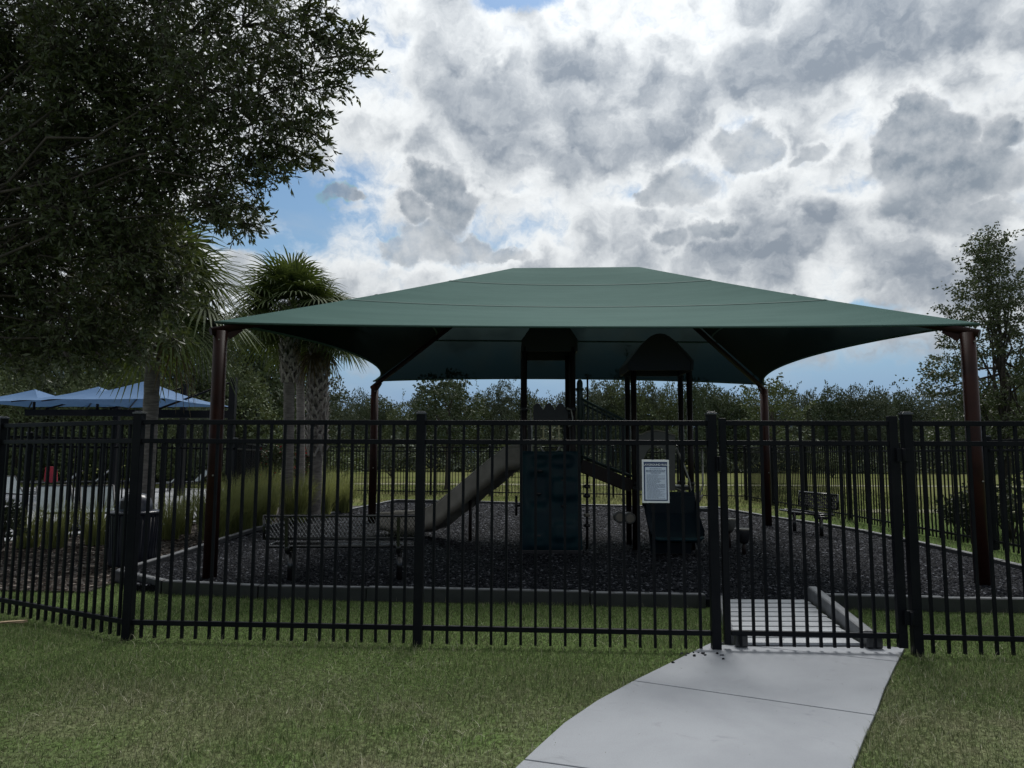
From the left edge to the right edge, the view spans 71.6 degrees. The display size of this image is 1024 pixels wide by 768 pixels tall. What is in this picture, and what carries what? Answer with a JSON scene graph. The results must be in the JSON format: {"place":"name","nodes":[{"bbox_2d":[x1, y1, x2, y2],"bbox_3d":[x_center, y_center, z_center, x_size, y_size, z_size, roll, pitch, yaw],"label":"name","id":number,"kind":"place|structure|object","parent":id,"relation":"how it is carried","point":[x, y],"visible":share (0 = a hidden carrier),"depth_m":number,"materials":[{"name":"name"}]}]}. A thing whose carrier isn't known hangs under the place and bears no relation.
{"place":"outdoors","nodes":[
{"label":"outdoors","id":0,"kind":"place"},
{"bbox_2d":[4,487,205,541],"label":"pool deck","id":1,"kind":"structure","parent":0,"point":[35,498],"depth_m":23.75,"materials":[{"name":"concrete"}]},
{"bbox_2d":[6,476,35,497],"bbox_3d":[-14.762,3.175,21.226,1.894,0.822,0.684,-3,-7,30],"label":"sun lounger","id":2,"kind":"object","parent":1,"relation":"on","point":[14,485],"visible":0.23,"depth_m":21.62,"materials":[{"name":"white plastic"}]},
{"bbox_2d":[36,485,81,514],"bbox_3d":[-9.594,2.585,15.050,0.684,0.822,1.894,5,-7,-40],"label":"sun lounger","id":3,"kind":"object","parent":1,"relation":"on","point":[49,494],"visible":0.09,"depth_m":15.54,"materials":[{"name":"white plastic"}]},
{"bbox_2d":[0,388,120,485],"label":"cantilever umbrella","id":4,"kind":"object","parent":1,"relation":"on","point":[30,394],"visible":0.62,"depth_m":27.93,"materials":[{"name":"blue fabric"}]},
{"bbox_2d":[79,485,114,524],"bbox_3d":[-8.749,2.592,15.083,0.684,0.822,1.894,4,-7,-35],"label":"sun lounger","id":5,"kind":"object","parent":1,"relation":"on","point":[96,489],"visible":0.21,"depth_m":15.64,"materials":[{"name":"white plastic"}]},
{"bbox_2d":[11,384,188,495],"bbox_3d":[-14.515,2.019,25.835,5.113,4.096,3.708,0,-6,7],"label":"cantilever umbrella","id":6,"kind":"object","parent":1,"relation":"on","point":[111,411],"visible":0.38,"depth_m":25.93,"materials":[{"name":"blue fabric"}]},
{"bbox_2d":[41,377,237,483],"bbox_3d":[-11.212,1.754,22.376,4.831,3.968,3.920,0,-6,7],"label":"cantilever umbrella","id":7,"kind":"object","parent":1,"relation":"on","point":[170,399],"visible":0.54,"depth_m":22.43,"materials":[{"name":"blue fabric"}]},
{"bbox_2d":[0,456,1023,767],"bbox_3d":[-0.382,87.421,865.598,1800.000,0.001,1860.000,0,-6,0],"label":"ground","id":8,"kind":"structure","parent":0,"point":[440,478],"depth_m":4.80,"materials":[{"name":"green plant"}]},
{"bbox_2d":[0,363,62,475],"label":"wood edge tree","id":9,"kind":"object","parent":8,"relation":"on","point":[19,416],"visible":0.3,"depth_m":35.56,"materials":[{"name":"green plant"}]},
{"bbox_2d":[7,357,100,469],"bbox_3d":[-23.975,1.838,36.959,4.121,6.700,4.111,0,-6,4],"label":"wood edge tree","id":10,"kind":"object","parent":8,"relation":"on","point":[55,384],"visible":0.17,"depth_m":36.30,"materials":[{"name":"green plant"}]},
{"bbox_2d":[0,416,132,635],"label":"fence","id":11,"kind":"object","parent":8,"relation":"on","point":[6,426],"visible":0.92,"depth_m":6.54,"materials":[{"name":"black metal"}]},
{"bbox_2d":[47,342,135,483],"bbox_3d":[-21.154,1.250,35.975,4.376,7.694,4.000,3,-6,-23],"label":"wood edge tree","id":12,"kind":"object","parent":8,"relation":"on","point":[75,389],"visible":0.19,"depth_m":35.33,"materials":[{"name":"green plant"}]},
{"bbox_2d":[75,363,161,483],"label":"wood edge tree","id":13,"kind":"object","parent":8,"relation":"on","point":[104,418],"visible":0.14,"depth_m":35.36,"materials":[{"name":"green plant"}]},
{"bbox_2d":[4,432,237,537],"bbox_3d":[-7.958,1.919,13.373,0.086,1.971,6.840,-3,-6,27],"label":"fence","id":14,"kind":"object","parent":8,"relation":"on","point":[234,461],"visible":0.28,"depth_m":13.85,"materials":[{"name":"black metal"}]},
{"bbox_2d":[7,425,295,482],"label":"undergrowth","id":15,"kind":"object","parent":8,"relation":"on","point":[267,434],"visible":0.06,"depth_m":37.63,"materials":[{"name":"green plant"}]},
{"bbox_2d":[68,280,243,458],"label":"wood edge tree","id":16,"kind":"object","parent":8,"relation":"on","point":[172,379],"visible":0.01,"depth_m":42.55,"materials":[{"name":"plant"}]},
{"bbox_2d":[0,505,362,592],"bbox_3d":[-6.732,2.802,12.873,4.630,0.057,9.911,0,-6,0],"label":"wood mulch","id":17,"kind":"object","parent":8,"relation":"on","point":[192,533],"visible":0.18,"depth_m":10.04,"materials":[{"name":"brown wood"}]},
{"bbox_2d":[2,498,27,548],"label":"shrub","id":18,"kind":"object","parent":17,"relation":"on","point":[12,520],"visible":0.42,"depth_m":11.06,"materials":[{"name":"green plant"}]},
{"bbox_2d":[10,503,56,548],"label":"sparse grass clump","id":19,"kind":"object","parent":17,"relation":"on","point":[31,539],"visible":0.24,"depth_m":11.55,"materials":[{"name":"plant"}]},
{"bbox_2d":[26,491,88,548],"bbox_3d":[-7.447,2.216,11.648,1.061,0.964,1.050,0,-6,0],"label":"sparse grass clump","id":20,"kind":"object","parent":17,"relation":"on","point":[55,531],"visible":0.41,"depth_m":11.54,"materials":[{"name":"green plant"}]},
{"bbox_2d":[70,495,114,545],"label":"sparse grass clump","id":21,"kind":"object","parent":17,"relation":"on","point":[94,531],"visible":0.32,"depth_m":11.91,"materials":[{"name":"green plant"}]},
{"bbox_2d":[108,493,158,567],"bbox_3d":[-5.249,2.006,9.868,0.700,0.990,0.700,0,-6,0],"label":"trash can","id":22,"kind":"object","parent":17,"relation":"on","point":[153,533],"visible":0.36,"depth_m":9.65,"materials":[{"name":"black metal"}]},
{"bbox_2d":[37,204,263,501],"bbox_3d":[-6.191,-0.256,12.396,3.877,6.061,3.902,0,-6,0],"label":"palm tree","id":23,"kind":"object","parent":17,"relation":"on","point":[153,380],"visible":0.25,"depth_m":12.44,"materials":[{"name":"green plant"}]},
{"bbox_2d":[153,489,192,539],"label":"sparse grass clump","id":24,"kind":"object","parent":17,"relation":"on","point":[167,525],"visible":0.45,"depth_m":12.73,"materials":[{"name":"green plant"}]},
{"bbox_2d":[153,484,199,534],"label":"sparse grass clump","id":25,"kind":"object","parent":17,"relation":"on","point":[182,530],"visible":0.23,"depth_m":13.57,"materials":[{"name":"plant"}]},
{"bbox_2d":[177,478,250,539],"bbox_3d":[-5.351,2.243,12.832,1.585,1.163,1.567,0,-6,0],"label":"grass clump","id":26,"kind":"object","parent":17,"relation":"on","point":[222,522],"visible":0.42,"depth_m":12.70,"materials":[{"name":"green plant"}]},
{"bbox_2d":[222,474,276,534],"bbox_3d":[-5.215,2.297,13.634,1.556,1.214,1.581,0,-6,0],"label":"grass clump","id":27,"kind":"object","parent":17,"relation":"on","point":[247,518],"visible":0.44,"depth_m":13.48,"materials":[{"name":"green plant"}]},
{"bbox_2d":[238,462,281,520],"bbox_3d":[-5.704,2.467,16.422,1.579,1.421,1.549,0,-6,0],"label":"grass clump","id":28,"kind":"object","parent":17,"relation":"on","point":[261,473],"visible":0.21,"depth_m":16.38,"materials":[{"name":"plant"}]},
{"bbox_2d":[232,470,290,526],"bbox_3d":[-5.064,2.332,14.219,1.469,1.261,1.534,0,-6,0],"label":"grass clump","id":29,"kind":"object","parent":17,"relation":"on","point":[274,497],"visible":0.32,"depth_m":14.16,"materials":[{"name":"green plant"}]},
{"bbox_2d":[261,470,322,522],"bbox_3d":[-4.709,2.427,15.441,1.505,1.317,1.548,0,-6,0],"label":"grass clump","id":30,"kind":"object","parent":17,"relation":"on","point":[302,504],"visible":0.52,"depth_m":15.25,"materials":[{"name":"green plant"}]},
{"bbox_2d":[223,245,363,521],"bbox_3d":[-4.863,0.054,15.762,3.323,6.111,3.506,0,-6,0],"label":"palm tree","id":31,"kind":"object","parent":17,"relation":"on","point":[292,279],"visible":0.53,"depth_m":15.49,"materials":[{"name":"green plant"}]},
{"bbox_2d":[261,340,336,493],"bbox_3d":[-5.864,0.579,19.626,2.303,5.814,2.323,2,-6,-17],"label":"palm tree","id":32,"kind":"object","parent":17,"relation":"on","point":[300,403],"visible":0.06,"depth_m":19.44,"materials":[{"name":"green plant"}]},
{"bbox_2d":[263,281,367,519],"bbox_3d":[-4.427,0.362,16.331,2.638,5.620,2.581,0,-6,0],"label":"palm tree","id":33,"kind":"object","parent":17,"relation":"on","point":[319,360],"visible":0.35,"depth_m":16.04,"materials":[{"name":"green plant"}]},
{"bbox_2d":[299,466,349,518],"bbox_3d":[-4.468,2.529,16.442,1.589,1.313,1.570,0,-6,0],"label":"grass clump","id":34,"kind":"object","parent":17,"relation":"on","point":[328,496],"visible":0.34,"depth_m":16.36,"materials":[{"name":"plant"}]},
{"bbox_2d":[156,368,209,485],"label":"wood edge tree","id":35,"kind":"object","parent":8,"relation":"on","point":[172,429],"visible":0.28,"depth_m":33.61,"materials":[{"name":"green plant"}]},
{"bbox_2d":[117,318,267,468],"bbox_3d":[-18.611,0.413,39.841,8.666,10.209,9.546,5,-8,-42],"label":"wood edge tree","id":36,"kind":"object","parent":8,"relation":"on","point":[204,378],"visible":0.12,"depth_m":39.18,"materials":[{"name":"green plant"}]},
{"bbox_2d":[0,0,391,392],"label":"oak tree","id":37,"kind":"object","parent":8,"relation":"on","point":[51,193],"visible":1,"depth_m":6.43,"materials":[{"name":"green plant"}]},
{"bbox_2d":[187,400,237,477],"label":"wood edge tree","id":38,"kind":"object","parent":8,"relation":"on","point":[198,450],"visible":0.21,"depth_m":33.49,"materials":[{"name":"plant"}]},
{"bbox_2d":[193,345,282,462],"bbox_3d":[-15.251,1.282,39.764,5.835,8.442,5.334,-5,-8,43],"label":"wood edge tree","id":39,"kind":"object","parent":8,"relation":"on","point":[265,411],"visible":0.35,"depth_m":39.33,"materials":[{"name":"green plant"}]},
{"bbox_2d":[236,444,265,489],"bbox_3d":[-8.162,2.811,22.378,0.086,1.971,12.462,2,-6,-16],"label":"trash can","id":40,"kind":"object","parent":8,"relation":"on","point":[250,457],"visible":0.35,"depth_m":20.59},
{"bbox_2d":[196,307,306,464],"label":"wood edge tree","id":41,"kind":"object","parent":8,"relation":"on","point":[276,378],"visible":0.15,"depth_m":43.46,"materials":[{"name":"green plant"}]},
{"bbox_2d":[116,499,396,569],"bbox_3d":[-4.522,3.022,15.487,0.678,0.162,13.684,0,-6,5],"label":"playground border","id":42,"kind":"object","parent":8,"relation":"on","point":[177,554],"visible":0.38,"depth_m":11.04,"materials":[{"name":"concrete"}]},
{"bbox_2d":[260,444,282,483],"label":"flowering shrub","id":43,"kind":"object","parent":8,"relation":"on","point":[277,454],"visible":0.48,"depth_m":25.67,"materials":[{"name":"green plant"}]},
{"bbox_2d":[269,357,355,462],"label":"wood edge tree","id":44,"kind":"object","parent":8,"relation":"on","point":[335,413],"visible":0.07,"depth_m":52.33,"materials":[{"name":"green plant"}]},
{"bbox_2d":[305,437,381,478],"bbox_3d":[-9.660,4.220,39.850,4.415,2.558,3.741,-1,-6,15],"label":"field shrub","id":45,"kind":"object","parent":8,"relation":"on","point":[345,458],"visible":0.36,"depth_m":39.78,"materials":[{"name":"green plant"}]},
{"bbox_2d":[326,467,367,512],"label":"grass clump","id":46,"kind":"object","parent":8,"relation":"on","point":[344,501],"visible":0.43,"depth_m":17.83,"materials":[{"name":"green plant"}]},
{"bbox_2d":[328,386,369,460],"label":"wood edge tree","id":47,"kind":"object","parent":8,"relation":"on","point":[344,411],"visible":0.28,"depth_m":66.53,"materials":[{"name":"green plant"}]},
{"bbox_2d":[343,386,378,453],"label":"wood edge tree","id":48,"kind":"object","parent":8,"relation":"on","point":[365,409],"visible":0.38,"depth_m":72.70,"materials":[{"name":"plant"}]},
{"bbox_2d":[365,396,398,438],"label":"wood edge tree","id":49,"kind":"object","parent":8,"relation":"on","point":[382,415],"visible":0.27,"depth_m":73.58,"materials":[{"name":"plant"}]},
{"bbox_2d":[360,436,415,476],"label":"field shrub","id":50,"kind":"object","parent":8,"relation":"on","point":[399,454],"visible":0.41,"depth_m":47.61,"materials":[{"name":"green plant"}]},
{"bbox_2d":[377,391,415,470],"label":"wood edge tree","id":51,"kind":"object","parent":8,"relation":"on","point":[397,410],"visible":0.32,"depth_m":67.17,"materials":[{"name":"plant"}]},
{"bbox_2d":[115,569,705,607],"bbox_3d":[-1.464,2.269,7.757,6.964,0.162,0.630,-1,-6,11],"label":"playground border","id":52,"kind":"object","parent":8,"relation":"on","point":[572,596],"visible":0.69,"depth_m":7.54,"materials":[{"name":"plastic"}]},
{"bbox_2d":[399,392,433,461],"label":"wood edge tree","id":53,"kind":"object","parent":8,"relation":"on","point":[407,403],"visible":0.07,"depth_m":72.02,"materials":[{"name":"plant"}]},
{"bbox_2d":[121,411,721,649],"bbox_3d":[-0.797,1.213,5.938,4.980,1.971,0.086,0,-6,3],"label":"fence","id":54,"kind":"object","parent":8,"relation":"on","point":[139,441],"visible":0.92,"depth_m":5.94,"materials":[{"name":"black metal"}]},
{"bbox_2d":[642,460,669,502],"bbox_3d":[1.182,0.800,5.839,0.224,0.352,0.013,0,-6,0],"label":"sign","id":55,"kind":"object","parent":54,"relation":"attached to","point":[655,481],"visible":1,"depth_m":5.83,"materials":[{"name":"white metal"}]},
{"bbox_2d":[404,380,485,489],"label":"tree","id":56,"kind":"object","parent":8,"relation":"on","point":[437,392],"visible":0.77,"depth_m":31.66,"materials":[{"name":"green plant"}]},
{"bbox_2d":[432,388,476,459],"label":"wood edge tree","id":57,"kind":"object","parent":8,"relation":"on","point":[451,415],"visible":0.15,"depth_m":69.30,"materials":[{"name":"plant"}]},
{"bbox_2d":[456,448,488,469],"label":"field shrub","id":58,"kind":"object","parent":8,"relation":"on","point":[470,465],"visible":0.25,"depth_m":55.78,"materials":[{"name":"green plant"}]},
{"bbox_2d":[464,379,504,453],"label":"wood edge tree","id":59,"kind":"object","parent":8,"relation":"on","point":[485,414],"visible":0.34,"depth_m":68.67,"materials":[{"name":"plant"}]},
{"bbox_2d":[482,379,519,454],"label":"wood edge tree","id":60,"kind":"object","parent":8,"relation":"on","point":[504,410],"visible":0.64,"depth_m":68.40,"materials":[{"name":"green plant"}]},
{"bbox_2d":[266,444,744,499],"bbox_3d":[-0.839,3.282,26.807,18.552,1.971,0.086,-1,-6,11],"label":"fence","id":61,"kind":"object","parent":8,"relation":"on","point":[430,491],"visible":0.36,"depth_m":27.06,"materials":[{"name":"black metal"}]},
{"bbox_2d":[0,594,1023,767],"bbox_3d":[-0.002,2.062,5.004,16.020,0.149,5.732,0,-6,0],"label":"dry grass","id":62,"kind":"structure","parent":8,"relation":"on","point":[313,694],"depth_m":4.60,"materials":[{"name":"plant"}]},
{"bbox_2d":[507,386,541,439],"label":"wood edge tree","id":63,"kind":"object","parent":8,"relation":"on","point":[518,401],"visible":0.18,"depth_m":73.28,"materials":[{"name":"plant"}]},
{"bbox_2d":[519,390,564,450],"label":"wood edge tree","id":64,"kind":"object","parent":8,"relation":"on","point":[541,430],"visible":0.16,"depth_m":67.90,"materials":[{"name":"plant"}]},
{"bbox_2d":[397,499,707,507],"bbox_3d":[1.042,3.598,21.033,9.690,0.161,0.522,-1,-6,17],"label":"playground border","id":65,"kind":"object","parent":8,"relation":"on","point":[494,502],"visible":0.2,"depth_m":21.49,"materials":[{"name":"concrete"}]},
{"bbox_2d":[136,502,1023,606],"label":"playground surface","id":66,"kind":"object","parent":8,"relation":"on","point":[151,588],"visible":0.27,"depth_m":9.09,"materials":[{"name":"rubber"}]},
{"bbox_2d":[263,514,414,580],"bbox_3d":[-1.979,1.955,8.428,1.832,0.835,0.515,1,-6,-4],"label":"park bench","id":67,"kind":"object","parent":66,"relation":"on","point":[398,544],"visible":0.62,"depth_m":8.27,"materials":[{"name":"black metal"}]},
{"bbox_2d":[376,328,707,553],"bbox_3d":[0.180,0.881,11.863,5.936,3.731,1.907,-2,-6,17],"label":"play structure","id":68,"kind":"object","parent":66,"relation":"on","point":[660,354],"visible":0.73,"depth_m":11.22,"materials":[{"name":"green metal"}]},
{"bbox_2d":[202,267,990,585],"bbox_3d":[0.959,0.362,12.019,9.428,4.800,7.259,0,-6,0],"label":"shade canopy","id":69,"kind":"object","parent":66,"relation":"on","point":[482,325],"visible":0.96,"depth_m":10.71,"materials":[{"name":"green fabric"}]},
{"bbox_2d":[735,528,748,554],"bbox_3d":[3.500,2.395,10.717,0.253,0.419,0.249,0,-6,0],"label":"funnel stool","id":70,"kind":"object","parent":66,"relation":"on","point":[744,536],"visible":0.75,"depth_m":10.65,"materials":[{"name":"black plastic"}]},
{"bbox_2d":[779,491,838,536],"bbox_3d":[5.689,2.504,13.622,0.515,0.835,1.312,1,-6,-9],"label":"park bench","id":71,"kind":"object","parent":66,"relation":"on","point":[821,516],"visible":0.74,"depth_m":13.52,"materials":[{"name":"grey metal"}]},
{"bbox_2d":[576,387,614,450],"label":"wood edge tree","id":72,"kind":"object","parent":8,"relation":"on","point":[600,402],"visible":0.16,"depth_m":67.17,"materials":[{"name":"plant"}]},
{"bbox_2d":[584,380,630,460],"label":"wood edge tree","id":73,"kind":"object","parent":8,"relation":"on","point":[607,404],"visible":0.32,"depth_m":68.96,"materials":[{"name":"green plant"}]},
{"bbox_2d":[600,380,658,460],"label":"wood edge tree","id":74,"kind":"object","parent":8,"relation":"on","point":[618,401],"visible":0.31,"depth_m":68.29,"materials":[{"name":"green plant"}]},
{"bbox_2d":[281,425,1022,473],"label":"undergrowth","id":75,"kind":"object","parent":8,"relation":"on","point":[398,434],"visible":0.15,"depth_m":63.75,"materials":[{"name":"green plant"}]},
{"bbox_2d":[636,381,668,459],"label":"wood edge tree","id":76,"kind":"object","parent":8,"relation":"on","point":[654,400],"visible":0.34,"depth_m":69.66,"materials":[{"name":"green plant"}]},
{"bbox_2d":[646,381,684,462],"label":"wood edge tree","id":77,"kind":"object","parent":8,"relation":"on","point":[667,408],"visible":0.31,"depth_m":71.31,"materials":[{"name":"green plant"}]},
{"bbox_2d":[673,382,711,462],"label":"wood edge tree","id":78,"kind":"object","parent":8,"relation":"on","point":[697,399],"visible":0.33,"depth_m":65.72,"materials":[{"name":"green plant"}]},
{"bbox_2d":[694,383,734,451],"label":"wood edge tree","id":79,"kind":"object","parent":8,"relation":"on","point":[713,402],"visible":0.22,"depth_m":71.45,"materials":[{"name":"plant"}]},
{"bbox_2d":[707,388,753,464],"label":"wood edge tree","id":80,"kind":"object","parent":8,"relation":"on","point":[735,408],"visible":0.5,"depth_m":69.55,"materials":[{"name":"green plant"}]},
{"bbox_2d":[732,385,770,463],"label":"wood edge tree","id":81,"kind":"object","parent":8,"relation":"on","point":[752,430],"visible":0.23,"depth_m":70.10,"materials":[{"name":"plant"}]},
{"bbox_2d":[735,372,815,453],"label":"sparse field tree","id":82,"kind":"object","parent":8,"relation":"on","point":[773,395],"visible":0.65,"depth_m":33.96,"materials":[{"name":"green plant"}]},
{"bbox_2d":[752,377,810,465],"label":"wood edge tree","id":83,"kind":"object","parent":8,"relation":"on","point":[793,403],"visible":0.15,"depth_m":70.09,"materials":[{"name":"plant"}]},
{"bbox_2d":[721,586,882,648],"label":"ramp","id":84,"kind":"structure","parent":8,"relation":"on","point":[799,616],"depth_m":6.39,"materials":[{"name":"concrete"}]},
{"bbox_2d":[792,387,822,450],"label":"wood edge tree","id":85,"kind":"object","parent":8,"relation":"on","point":[807,401],"visible":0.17,"depth_m":73.57,"materials":[{"name":"plant"}]},
{"bbox_2d":[804,379,853,449],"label":"wood edge tree","id":86,"kind":"object","parent":8,"relation":"on","point":[826,405],"visible":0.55,"depth_m":68.61,"materials":[{"name":"green plant"}]},
{"bbox_2d":[807,448,858,477],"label":"field shrub","id":87,"kind":"object","parent":8,"relation":"on","point":[831,462],"visible":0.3,"depth_m":51.44,"materials":[{"name":"green plant"}]},
{"bbox_2d":[833,380,873,466],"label":"wood edge tree","id":88,"kind":"object","parent":8,"relation":"on","point":[859,434],"visible":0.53,"depth_m":68.03,"materials":[{"name":"green plant"}]},
{"bbox_2d":[718,507,1021,569],"bbox_3d":[6.528,2.878,13.564,0.668,0.161,12.712,1,-6,-4],"label":"playground border","id":89,"kind":"object","parent":8,"relation":"on","point":[998,561],"visible":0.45,"depth_m":12.32,"materials":[{"name":"plastic"}]},
{"bbox_2d":[854,380,899,461],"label":"wood edge tree","id":90,"kind":"object","parent":8,"relation":"on","point":[883,405],"visible":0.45,"depth_m":66.83,"materials":[{"name":"green plant"}]},
{"bbox_2d":[743,435,1023,553],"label":"fence","id":91,"kind":"object","parent":8,"relation":"on","point":[991,450],"visible":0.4,"depth_m":15.81,"materials":[{"name":"black metal"}]},
{"bbox_2d":[881,384,926,442],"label":"wood edge tree","id":92,"kind":"object","parent":8,"relation":"on","point":[900,398],"visible":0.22,"depth_m":73.05,"materials":[{"name":"plant"}]},
{"bbox_2d":[826,593,1023,612],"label":"playground border","id":93,"kind":"object","parent":8,"relation":"on","point":[970,604],"visible":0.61,"depth_m":7.19,"materials":[{"name":"concrete"}]},
{"bbox_2d":[899,387,956,464],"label":"wood edge tree","id":94,"kind":"object","parent":8,"relation":"on","point":[919,413],"visible":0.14,"depth_m":71.17,"materials":[{"name":"plant"}]},
{"bbox_2d":[915,384,963,464],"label":"wood edge tree","id":95,"kind":"object","parent":8,"relation":"on","point":[930,415],"visible":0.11,"depth_m":68.49,"materials":[{"name":"plant"}]},
{"bbox_2d":[933,490,969,534],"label":"shrub","id":96,"kind":"object","parent":8,"relation":"on","point":[968,519],"visible":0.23,"depth_m":13.71,"materials":[{"name":"green plant"}]},
{"bbox_2d":[895,220,1023,528],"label":"young oak tree","id":97,"kind":"object","parent":8,"relation":"on","point":[994,307],"visible":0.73,"depth_m":15.57,"materials":[{"name":"green plant"}]},
{"bbox_2d":[898,412,1023,656],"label":"fence","id":98,"kind":"object","parent":8,"relation":"on","point":[907,423],"visible":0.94,"depth_m":5.68,"materials":[{"name":"black metal"}]},
{"bbox_2d":[716,416,917,648],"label":"gate","id":99,"kind":"structure","parent":98,"relation":"attached to","point":[904,617],"depth_m":5.74,"materials":[{"name":"metal"}]},
{"bbox_2d":[958,475,1023,540],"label":"shrub","id":100,"kind":"object","parent":8,"relation":"on","point":[1008,507],"visible":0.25,"depth_m":13.09,"materials":[{"name":"green plant"}]},
{"bbox_2d":[988,354,1023,465],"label":"wood edge tree","id":101,"kind":"object","parent":8,"relation":"on","point":[1021,395],"visible":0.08,"depth_m":67.53,"materials":[{"name":"plant"}]},
{"bbox_2d":[0,0,1023,452],"label":"sky","id":102,"kind":"structure","parent":0,"point":[845,151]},
{"bbox_2d":[81,482,1023,512],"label":"field track","id":103,"kind":"structure","parent":0,"point":[611,485],"depth_m":36.83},
{"bbox_2d":[353,481,1023,562],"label":"meadow grass","id":104,"kind":"structure","parent":0,"point":[701,503],"depth_m":24.13,"materials":[{"name":"green plant"}]},
{"bbox_2d":[516,642,903,767],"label":"path","id":105,"kind":"structure","parent":0,"point":[674,715],"depth_m":4.26,"materials":[{"name":"concrete"}]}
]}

